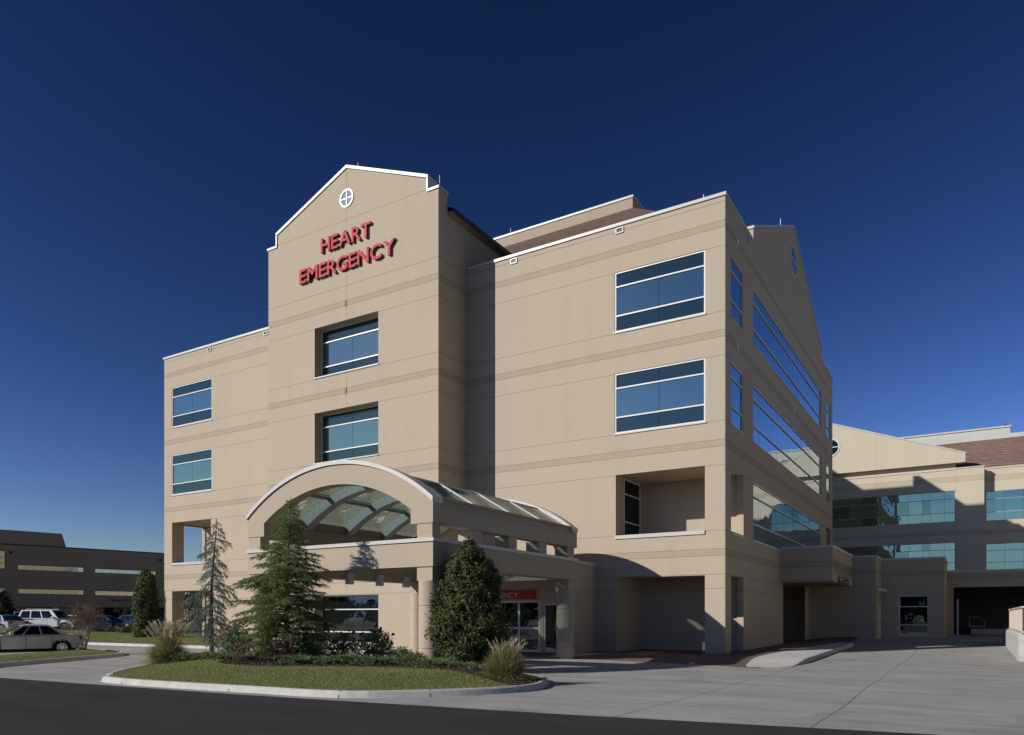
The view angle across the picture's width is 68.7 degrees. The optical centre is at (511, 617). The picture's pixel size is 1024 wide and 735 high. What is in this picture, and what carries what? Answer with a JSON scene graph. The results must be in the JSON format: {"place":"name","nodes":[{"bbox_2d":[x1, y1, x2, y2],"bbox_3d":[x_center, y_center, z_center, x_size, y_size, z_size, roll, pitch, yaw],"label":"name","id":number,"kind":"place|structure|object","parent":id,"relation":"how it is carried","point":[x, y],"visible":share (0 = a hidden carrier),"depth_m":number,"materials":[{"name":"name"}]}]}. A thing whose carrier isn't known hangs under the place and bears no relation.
{"place":"outdoors","nodes":[
{"label":"outdoors","id":0,"kind":"place"},
{"bbox_2d":[0,649,118,662],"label":"strip lawn","id":1,"kind":"structure","parent":0,"point":[43,656],"depth_m":31.20,"materials":[{"name":"plant"}]},
{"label":"mulch ring","id":2,"kind":"structure","parent":1,"relation":"on","visible":0},
{"bbox_2d":[62,600,109,648],"bbox_3d":[-20.643,0.373,36.310,1.982,2.575,2.140,0,0,-31],"label":"crape myrtle","id":3,"kind":"object","parent":2,"relation":"on","point":[89,618],"visible":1,"depth_m":36.04,"materials":[{"name":"brown plant"}]},
{"bbox_2d":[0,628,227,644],"bbox_3d":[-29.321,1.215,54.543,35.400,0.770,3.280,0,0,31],"label":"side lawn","id":4,"kind":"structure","parent":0,"point":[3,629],"depth_m":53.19,"materials":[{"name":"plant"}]},
{"bbox_2d":[129,567,162,636],"bbox_3d":[-26.400,-1.023,53.972,2.234,5.266,2.441,0,0,31],"label":"holly tree","id":5,"kind":"object","parent":4,"relation":"on","point":[143,595],"visible":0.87,"depth_m":53.51,"materials":[{"name":"green plant"}]},
{"bbox_2d":[58,629,234,643],"bbox_3d":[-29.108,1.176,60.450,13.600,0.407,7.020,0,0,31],"label":"side lawn","id":6,"kind":"structure","parent":0,"point":[131,634],"depth_m":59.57,"materials":[{"name":"plant"}]},
{"bbox_2d":[89,626,104,631],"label":"rounded shrub","id":7,"kind":"object","parent":6,"relation":"on","point":[96,629],"visible":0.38,"depth_m":60.78,"materials":[{"name":"green plant"}]},
{"bbox_2d":[102,625,118,631],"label":"rounded shrub","id":8,"kind":"object","parent":6,"relation":"on","point":[110,628],"visible":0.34,"depth_m":61.20,"materials":[{"name":"green plant"}]},
{"bbox_2d":[114,626,133,632],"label":"rounded shrub","id":9,"kind":"object","parent":6,"relation":"on","point":[125,629],"visible":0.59,"depth_m":60.76,"materials":[{"name":"green plant"}]},
{"bbox_2d":[163,629,201,637],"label":"parking lot","id":10,"kind":"structure","parent":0,"point":[197,630],"depth_m":72.42,"materials":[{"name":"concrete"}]},
{"bbox_2d":[0,589,17,614],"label":"evergreen tree","id":11,"kind":"object","parent":10,"relation":"on","point":[7,607],"visible":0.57,"depth_m":77.79,"materials":[{"name":"green plant"}]},
{"bbox_2d":[1,582,19,610],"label":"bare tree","id":12,"kind":"object","parent":10,"relation":"on","point":[8,592],"visible":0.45,"depth_m":79.82,"materials":[{"name":"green plant"}]},
{"bbox_2d":[0,615,29,627],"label":"parked car","id":13,"kind":"object","parent":10,"relation":"on","point":[9,621],"visible":0.62,"depth_m":64.83,"materials":[{"name":"silver metal"}]},
{"bbox_2d":[19,609,82,629],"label":"parked car","id":14,"kind":"object","parent":10,"relation":"on","point":[53,618],"visible":0.46,"depth_m":67.10,"materials":[{"name":"white paint"}]},
{"bbox_2d":[74,615,131,629],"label":"parked car","id":15,"kind":"object","parent":10,"relation":"on","point":[107,621],"visible":0.38,"depth_m":65.17,"materials":[{"name":"blue paint"}]},
{"bbox_2d":[113,602,128,620],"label":"bare tree","id":16,"kind":"object","parent":10,"relation":"on","point":[123,613],"visible":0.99,"depth_m":72.00,"materials":[{"name":"brown plant"}]},
{"bbox_2d":[119,615,133,622],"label":"parked car","id":17,"kind":"object","parent":10,"relation":"on","point":[127,618],"visible":0.09,"depth_m":79.23,"materials":[{"name":"blue paint"}]},
{"bbox_2d":[133,613,188,628],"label":"parked car","id":18,"kind":"object","parent":10,"relation":"on","point":[185,621],"visible":0.05,"depth_m":71.64,"materials":[{"name":"blue paint"}]},
{"bbox_2d":[157,584,201,632],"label":"tree","id":19,"kind":"object","parent":10,"relation":"on","point":[187,595],"visible":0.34,"depth_m":67.66,"materials":[{"name":"green plant"}]},
{"bbox_2d":[184,608,201,629],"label":"tree","id":20,"kind":"object","parent":10,"relation":"on","point":[193,618],"visible":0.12,"depth_m":75.48,"materials":[{"name":"green plant"}]},
{"bbox_2d":[0,632,407,650],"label":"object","id":21,"kind":"structure","parent":0,"point":[154,643],"depth_m":48.93,"materials":[{"name":"grey concrete"}]},
{"bbox_2d":[111,658,541,689],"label":"island lawn","id":22,"kind":"structure","parent":0,"point":[391,686],"depth_m":18.46,"materials":[{"name":"plant"}]},
{"bbox_2d":[203,656,541,685],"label":"mulch","id":23,"kind":"object","parent":22,"relation":"on","point":[272,662],"visible":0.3,"depth_m":21.91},
{"bbox_2d":[134,619,196,664],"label":"ornamental grass","id":24,"kind":"object","parent":23,"relation":"on","point":[165,647],"depth_m":26.36,"materials":[{"name":"green plant"}]},
{"bbox_2d":[168,651,208,662],"bbox_3d":[-11.159,1.342,26.456,1.702,0.544,1.702,0,0,24],"label":"juniper","id":25,"kind":"object","parent":23,"relation":"on","point":[184,655],"visible":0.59,"depth_m":26.02,"materials":[{"name":"green plant"}]},
{"bbox_2d":[180,518,237,651],"bbox_3d":[-11.702,-1.135,29.279,2.174,5.510,1.776,0,0,5],"label":"blue cedar tree","id":26,"kind":"object","parent":23,"relation":"on","point":[210,626],"visible":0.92,"depth_m":29.09,"materials":[{"name":"green plant"}]},
{"bbox_2d":[188,650,231,659],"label":"juniper","id":27,"kind":"object","parent":23,"relation":"on","point":[205,655],"visible":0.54,"depth_m":25.61,"materials":[{"name":"green plant"}]},
{"bbox_2d":[211,651,244,660],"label":"juniper","id":28,"kind":"object","parent":23,"relation":"on","point":[220,656],"visible":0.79,"depth_m":24.99,"materials":[{"name":"green plant"}]},
{"bbox_2d":[212,621,249,654],"bbox_3d":[-9.844,0.773,26.609,1.405,1.402,1.434,0,0,-40],"label":"rose bush","id":29,"kind":"object","parent":23,"relation":"on","point":[231,636],"visible":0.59,"depth_m":26.39,"materials":[{"name":"green plant"}]},
{"bbox_2d":[232,637,260,659],"bbox_3d":[-8.649,1.035,24.412,1.042,0.877,1.003,0,0,-37],"label":"barberry shrub","id":30,"kind":"object","parent":23,"relation":"on","point":[242,652],"visible":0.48,"depth_m":24.27,"materials":[{"name":"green plant"}]},
{"bbox_2d":[268,636,299,661],"bbox_3d":[-7.194,1.018,23.614,0.978,0.911,0.916,0,0,-3],"label":"barberry shrub","id":31,"kind":"object","parent":23,"relation":"on","point":[285,643],"visible":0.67,"depth_m":23.46,"materials":[{"name":"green plant"}]},
{"bbox_2d":[226,497,344,658],"bbox_3d":[-7.351,-1.210,24.454,3.800,5.412,3.710,0,0,31],"label":"cedar tree","id":32,"kind":"object","parent":23,"relation":"on","point":[271,618],"visible":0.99,"depth_m":23.95,"materials":[{"name":"green plant"}]},
{"bbox_2d":[271,651,319,663],"bbox_3d":[-6.410,1.264,22.924,1.752,0.492,1.753,0,0,2],"label":"juniper","id":33,"kind":"object","parent":23,"relation":"on","point":[286,659],"visible":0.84,"depth_m":22.63,"materials":[{"name":"green plant"}]},
{"bbox_2d":[300,641,324,655],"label":"leafy shrub","id":34,"kind":"object","parent":23,"relation":"on","point":[311,650],"visible":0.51,"depth_m":24.47,"materials":[{"name":"green plant"}]},
{"bbox_2d":[292,654,332,662],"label":"juniper","id":35,"kind":"object","parent":23,"relation":"on","point":[320,657],"visible":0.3,"depth_m":22.83,"materials":[{"name":"green plant"}]},
{"bbox_2d":[302,636,329,656],"bbox_3d":[-7.149,1.083,27.032,1.229,1.137,1.282,0,0,31],"label":"rose bush","id":36,"kind":"object","parent":23,"relation":"on","point":[317,642],"visible":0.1,"depth_m":26.81,"materials":[{"name":"green plant"}]},
{"bbox_2d":[304,657,349,663],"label":"juniper","id":37,"kind":"object","parent":23,"relation":"on","point":[333,660],"visible":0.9,"depth_m":22.48,"materials":[{"name":"green plant"}]},
{"bbox_2d":[318,629,360,655],"bbox_3d":[-5.965,1.019,26.062,1.534,1.263,1.619,0,0,-13],"label":"rose bush","id":38,"kind":"object","parent":23,"relation":"on","point":[342,646],"visible":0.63,"depth_m":25.78,"materials":[{"name":"green plant"}]},
{"bbox_2d":[324,653,362,662],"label":"juniper","id":39,"kind":"object","parent":23,"relation":"on","point":[330,654],"visible":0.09,"depth_m":23.75,"materials":[{"name":"green plant"}]},
{"bbox_2d":[331,650,379,663],"bbox_3d":[-4.715,1.256,23.045,1.651,0.527,1.652,0,0,-28],"label":"juniper","id":40,"kind":"object","parent":23,"relation":"on","point":[352,657],"visible":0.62,"depth_m":22.70,"materials":[{"name":"green plant"}]},
{"bbox_2d":[353,627,395,657],"bbox_3d":[-4.687,0.980,25.417,1.588,1.392,1.640,0,0,-29],"label":"rose bush","id":41,"kind":"object","parent":23,"relation":"on","point":[379,639],"visible":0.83,"depth_m":25.25,"materials":[{"name":"green plant"}]},
{"bbox_2d":[353,655,400,664],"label":"juniper","id":42,"kind":"object","parent":23,"relation":"on","point":[377,660],"visible":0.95,"depth_m":22.13,"materials":[{"name":"green plant"}]},
{"bbox_2d":[385,646,416,663],"bbox_3d":[-3.580,1.251,24.264,0.973,0.785,0.997,0,0,31],"label":"leafy shrub","id":43,"kind":"object","parent":23,"relation":"on","point":[402,651],"visible":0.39,"depth_m":24.18,"materials":[{"name":"green plant"}]},
{"bbox_2d":[401,651,427,664],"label":"boxwood shrub","id":44,"kind":"object","parent":23,"relation":"on","point":[415,655],"visible":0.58,"depth_m":22.58,"materials":[{"name":"green plant"}]},
{"bbox_2d":[408,656,443,665],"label":"juniper","id":45,"kind":"object","parent":23,"relation":"on","point":[419,662],"visible":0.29,"depth_m":21.79,"materials":[{"name":"green plant"}]},
{"bbox_2d":[416,655,465,668],"bbox_3d":[-1.912,1.301,21.587,1.702,0.477,1.702,0,0,40],"label":"juniper","id":46,"kind":"object","parent":23,"relation":"on","point":[430,661],"visible":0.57,"depth_m":21.47,"materials":[{"name":"green plant"}]},
{"bbox_2d":[432,659,478,668],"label":"juniper","id":47,"kind":"object","parent":23,"relation":"on","point":[448,664],"visible":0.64,"depth_m":21.14,"materials":[{"name":"green plant"}]},
{"bbox_2d":[458,663,488,670],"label":"juniper","id":48,"kind":"object","parent":23,"relation":"on","point":[473,666],"visible":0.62,"depth_m":20.64,"materials":[{"name":"green plant"}]},
{"bbox_2d":[473,637,540,680],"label":"ornamental grass","id":49,"kind":"object","parent":23,"relation":"on","point":[504,663],"depth_m":19.17,"materials":[{"name":"green plant"}]},
{"bbox_2d":[424,537,513,664],"bbox_3d":[-1.285,-0.479,23.889,2.867,4.239,2.907,0,0,31],"label":"holly tree","id":50,"kind":"object","parent":22,"relation":"on","point":[466,631],"visible":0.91,"depth_m":23.19,"materials":[{"name":"green plant"}]},
{"bbox_2d":[0,678,935,734],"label":"road","id":51,"kind":"structure","parent":0,"point":[33,707],"depth_m":13.02,"materials":[{"name":"black asphalt"}]},
{"bbox_2d":[0,634,1023,734],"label":"drive","id":52,"kind":"structure","parent":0,"point":[964,684],"depth_m":18.61,"materials":[{"name":"concrete"}]},
{"bbox_2d":[0,624,84,652],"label":"parked car","id":53,"kind":"object","parent":52,"relation":"on","point":[33,638],"visible":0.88,"depth_m":34.66,"materials":[{"name":"beige paint"}]},
{"bbox_2d":[0,649,123,666],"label":"strip kerb","id":54,"kind":"structure","parent":52,"relation":"on","point":[38,661],"depth_m":29.99,"materials":[{"name":"concrete"}]},
{"bbox_2d":[85,642,364,652],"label":"pavement kerb","id":55,"kind":"structure","parent":52,"relation":"on","point":[141,645],"depth_m":46.18,"materials":[{"name":"concrete"}]},
{"bbox_2d":[101,662,548,697],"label":"island kerb","id":56,"kind":"structure","parent":52,"relation":"on","point":[543,683],"depth_m":17.25,"materials":[{"name":"concrete"}]},
{"bbox_2d":[246,460,577,659],"bbox_3d":[-3.579,-1.825,30.279,8.840,7.190,10.260,0,0,31],"label":"entrance canopy","id":57,"kind":"object","parent":52,"relation":"on","point":[378,524],"visible":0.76,"depth_m":27.82,"materials":[{"name":"paint"}]},
{"bbox_2d":[746,642,847,666],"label":"ramp walk","id":58,"kind":"structure","parent":52,"relation":"on","point":[784,658],"depth_m":30.43,"materials":[{"name":"concrete"}]},
{"bbox_2d":[760,643,853,667],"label":"ramp kerb","id":59,"kind":"structure","parent":52,"relation":"on","point":[807,659],"depth_m":31.61,"materials":[{"name":"concrete"}]},
{"bbox_2d":[957,599,957,634],"bbox_3d":[33.053,0.000,55.620,0.092,2.800,0.092,0,0,9],"label":"door post","id":60,"kind":"object","parent":52,"relation":"on","point":[957,616],"depth_m":55.58,"materials":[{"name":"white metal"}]},
{"bbox_2d":[1003,606,1023,660],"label":"barrier wall","id":61,"kind":"structure","parent":52,"relation":"on","point":[1013,637],"depth_m":31.62,"materials":[{"name":"concrete"}]},
{"bbox_2d":[0,0,1023,618],"label":"sky","id":62,"kind":"structure","parent":0,"point":[154,154],"materials":[{"name":"blue"}]},
{"bbox_2d":[456,637,856,667],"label":"brick plaza","id":63,"kind":"structure","parent":0,"point":[736,658],"depth_m":32.73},
{"label":"ground","id":64,"kind":"structure","parent":0,"visible":0},
{"bbox_2d":[0,529,163,617],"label":"office building","id":65,"kind":"structure","parent":64,"relation":"on","point":[42,570],"depth_m":108.34,"materials":[{"name":"concrete"}]},
{"bbox_2d":[0,550,4,568],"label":"window","id":66,"kind":"structure","parent":65,"relation":"in","point":[2,553],"depth_m":102.80,"materials":[{"name":"glass"}]},
{"bbox_2d":[18,607,51,611],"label":"window","id":67,"kind":"structure","parent":65,"relation":"in","point":[19,608],"depth_m":105.34,"materials":[{"name":"glass"}]},
{"bbox_2d":[18,564,83,571],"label":"window","id":68,"kind":"structure","parent":65,"relation":"in","point":[20,567],"depth_m":106.92,"materials":[{"name":"glass"}]},
{"bbox_2d":[18,588,83,594],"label":"window","id":69,"kind":"structure","parent":65,"relation":"in","point":[20,591],"depth_m":106.97,"materials":[{"name":"glass"}]},
{"bbox_2d":[59,607,82,614],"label":"window","id":70,"kind":"structure","parent":65,"relation":"in","point":[64,609],"depth_m":108.55,"materials":[{"name":"glass"}]},
{"bbox_2d":[95,591,132,595],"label":"window","id":71,"kind":"structure","parent":65,"relation":"in","point":[105,593],"depth_m":112.93,"materials":[{"name":"glass"}]},
{"bbox_2d":[95,568,155,574],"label":"window","id":72,"kind":"structure","parent":65,"relation":"in","point":[114,571],"depth_m":113.41,"materials":[{"name":"glass"}]},
{"bbox_2d":[96,607,163,617],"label":"window","id":73,"kind":"structure","parent":65,"relation":"in","point":[105,609],"depth_m":112.76,"materials":[{"name":"glass"}]},
{"bbox_2d":[163,165,832,653],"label":"hospital building","id":74,"kind":"structure","parent":64,"relation":"on","point":[633,391],"depth_m":38.61,"materials":[{"name":"paint"}]},
{"bbox_2d":[171,448,211,495],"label":"window","id":75,"kind":"structure","parent":74,"relation":"in","point":[191,471],"depth_m":52.30,"materials":[{"name":"teal glass"}]},
{"bbox_2d":[171,378,211,428],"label":"window","id":76,"kind":"structure","parent":74,"relation":"in","point":[191,402],"depth_m":52.30,"materials":[{"name":"blue glass"}]},
{"bbox_2d":[313,405,378,464],"bbox_3d":[-9.024,-10.140,41.492,4.830,2.900,0.630,0,0,31],"label":"window","id":77,"kind":"structure","parent":74,"relation":"in","point":[349,434],"depth_m":41.82,"materials":[{"name":"blue glass"}]},
{"bbox_2d":[313,316,378,378],"bbox_3d":[-9.024,-14.965,41.492,4.830,2.870,0.630,0,0,31],"label":"window","id":78,"kind":"structure","parent":74,"relation":"in","point":[352,346],"depth_m":41.82,"materials":[{"name":"blue glass"}]},
{"bbox_2d":[340,189,353,207],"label":"round window","id":79,"kind":"structure","parent":74,"relation":"in","point":[346,198],"depth_m":41.17,"materials":[{"name":"white metal"}]},
{"bbox_2d":[299,221,395,284],"bbox_3d":[-9.128,-20.181,41.139,7.100,2.162,0.120,0,0,31],"label":"wall sign","id":80,"kind":"object","parent":74,"relation":"attached to","point":[316,272],"visible":1,"depth_m":41.15,"materials":[{"name":"red plastic"}]},
{"bbox_2d":[321,595,377,644],"bbox_3d":[-9.024,0.095,41.492,4.830,2.710,0.630,0,0,31],"label":"window","id":81,"kind":"structure","parent":74,"relation":"in","point":[359,614],"depth_m":41.69,"materials":[{"name":"black glass"}]},
{"bbox_2d":[479,600,539,651],"bbox_3d":[-0.166,0.385,35.859,3.500,2.410,0.079,0,0,31],"label":"sliding door","id":82,"kind":"structure","parent":74,"relation":"in","point":[529,627],"depth_m":35.38,"materials":[{"name":"clear glass"}]},
{"bbox_2d":[500,590,535,598],"bbox_3d":[-0.385,-1.090,35.837,3.490,0.380,0.094,0,0,31],"label":"door sign","id":83,"kind":"object","parent":74,"relation":"attached to","point":[518,595],"visible":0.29,"depth_m":35.37,"materials":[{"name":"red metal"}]},
{"bbox_2d":[623,478,640,534],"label":"window","id":84,"kind":"structure","parent":74,"relation":"in","point":[631,490],"depth_m":37.17,"materials":[{"name":"black glass"}]},
{"bbox_2d":[613,358,705,434],"bbox_3d":[6.742,-10.120,34.467,4.440,2.920,0.155,0,0,31],"label":"window","id":85,"kind":"structure","parent":74,"relation":"in","point":[669,395],"depth_m":34.45,"materials":[{"name":"blue glass"}]},
{"bbox_2d":[613,250,705,333],"bbox_3d":[6.742,-14.925,34.467,4.440,2.910,0.155,0,0,31],"label":"window","id":86,"kind":"structure","parent":74,"relation":"in","point":[673,289],"depth_m":34.45,"materials":[{"name":"blue glass"}]},
{"bbox_2d":[731,361,744,434],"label":"window","id":87,"kind":"structure","parent":74,"relation":"in","point":[736,375],"depth_m":34.73,"materials":[{"name":"blue glass"}]},
{"bbox_2d":[731,255,744,332],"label":"window","id":88,"kind":"structure","parent":74,"relation":"in","point":[736,273],"depth_m":34.73,"materials":[{"name":"blue glass"}]},
{"bbox_2d":[753,482,820,550],"bbox_3d":[17.104,-5.265,45.599,0.155,3.010,19.940,0,0,31],"label":"window","id":89,"kind":"structure","parent":74,"relation":"in","point":[777,524],"depth_m":42.33,"materials":[{"name":"blue glass"}]},
{"bbox_2d":[753,385,821,497],"bbox_3d":[17.104,-10.120,45.599,0.155,2.920,19.940,0,0,31],"label":"window","id":90,"kind":"structure","parent":74,"relation":"in","point":[773,434],"depth_m":43.45,"materials":[{"name":"blue glass"}]},
{"bbox_2d":[753,288,821,430],"bbox_3d":[17.104,-14.925,45.599,0.155,2.910,19.940,0,0,31],"label":"window","id":91,"kind":"structure","parent":74,"relation":"in","point":[769,340],"depth_m":43.46,"materials":[{"name":"blue glass"}]},
{"bbox_2d":[790,245,796,276],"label":"round window","id":92,"kind":"structure","parent":74,"relation":"in","point":[793,256],"depth_m":45.47,"materials":[{"name":"blue glass"}]},
{"bbox_2d":[826,463,830,504],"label":"window","id":93,"kind":"structure","parent":74,"relation":"in","point":[827,466],"depth_m":56.83,"materials":[{"name":"grey glass"}]},
{"bbox_2d":[826,399,831,442],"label":"window","id":94,"kind":"structure","parent":74,"relation":"in","point":[827,403],"depth_m":56.83,"materials":[{"name":"blue glass"}]},
{"bbox_2d":[780,545,947,640],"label":"link building","id":95,"kind":"structure","parent":64,"relation":"on","point":[878,597],"depth_m":49.43,"materials":[{"name":"paint"}]},
{"bbox_2d":[783,605,791,640],"bbox_3d":[18.665,0.400,50.878,0.600,2.600,0.096,0,0,31],"label":"door","id":96,"kind":"structure","parent":95,"relation":"in","point":[787,609],"depth_m":50.88,"materials":[{"name":"paint"}]},
{"bbox_2d":[839,576,850,585],"bbox_3d":[19.847,-2.160,44.648,0.033,0.420,5.100,0,0,31],"label":"overhang sign","id":97,"kind":"object","parent":95,"relation":"attached to","point":[843,581],"visible":1,"depth_m":43.97,"materials":[{"name":"red metal"}]},
{"bbox_2d":[879,604,880,637],"bbox_3d":[24.491,0.200,49.867,0.086,2.300,1.050,0,0,31],"label":"door","id":98,"kind":"structure","parent":95,"relation":"in","point":[879,604],"depth_m":49.91,"materials":[{"name":"silver metal"}]},
{"bbox_2d":[899,595,928,634],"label":"window","id":99,"kind":"structure","parent":95,"relation":"in","point":[913,609],"depth_m":50.12,"materials":[{"name":"black glass"}]},
{"bbox_2d":[832,423,1023,570],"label":"hospital wing","id":100,"kind":"structure","parent":64,"relation":"on","point":[955,499],"depth_m":69.54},
{"bbox_2d":[832,438,839,455],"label":"round window","id":101,"kind":"structure","parent":100,"relation":"in","point":[835,444],"depth_m":73.14,"materials":[{"name":"white metal"}]},
{"bbox_2d":[832,491,954,528],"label":"window","id":102,"kind":"structure","parent":100,"relation":"in","point":[931,507],"depth_m":70.58,"materials":[{"name":"glass"}]},
{"bbox_2d":[839,542,954,570],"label":"window","id":103,"kind":"structure","parent":100,"relation":"in","point":[947,550],"depth_m":69.88,"materials":[{"name":"glass"}]},
{"bbox_2d":[986,542,1023,568],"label":"window","id":104,"kind":"structure","parent":100,"relation":"in","point":[998,555],"depth_m":66.94,"materials":[{"name":"glass"}]},
{"bbox_2d":[986,489,1023,520],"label":"window","id":105,"kind":"structure","parent":100,"relation":"in","point":[1004,504],"depth_m":66.94,"materials":[{"name":"glass"}]},
{"bbox_2d":[947,568,1023,635],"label":"ambulance bay","id":106,"kind":"object","parent":64,"relation":"on","point":[990,597],"visible":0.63,"depth_m":59.61,"materials":[{"name":"paint"}]},
{"bbox_2d":[969,616,984,628],"bbox_3d":[36.936,0.360,59.575,1.058,0.978,0.600,0,0,31],"label":"trolley","id":107,"kind":"object","parent":106,"relation":"on","point":[976,626],"visible":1,"depth_m":59.37,"materials":[{"name":"metal"}]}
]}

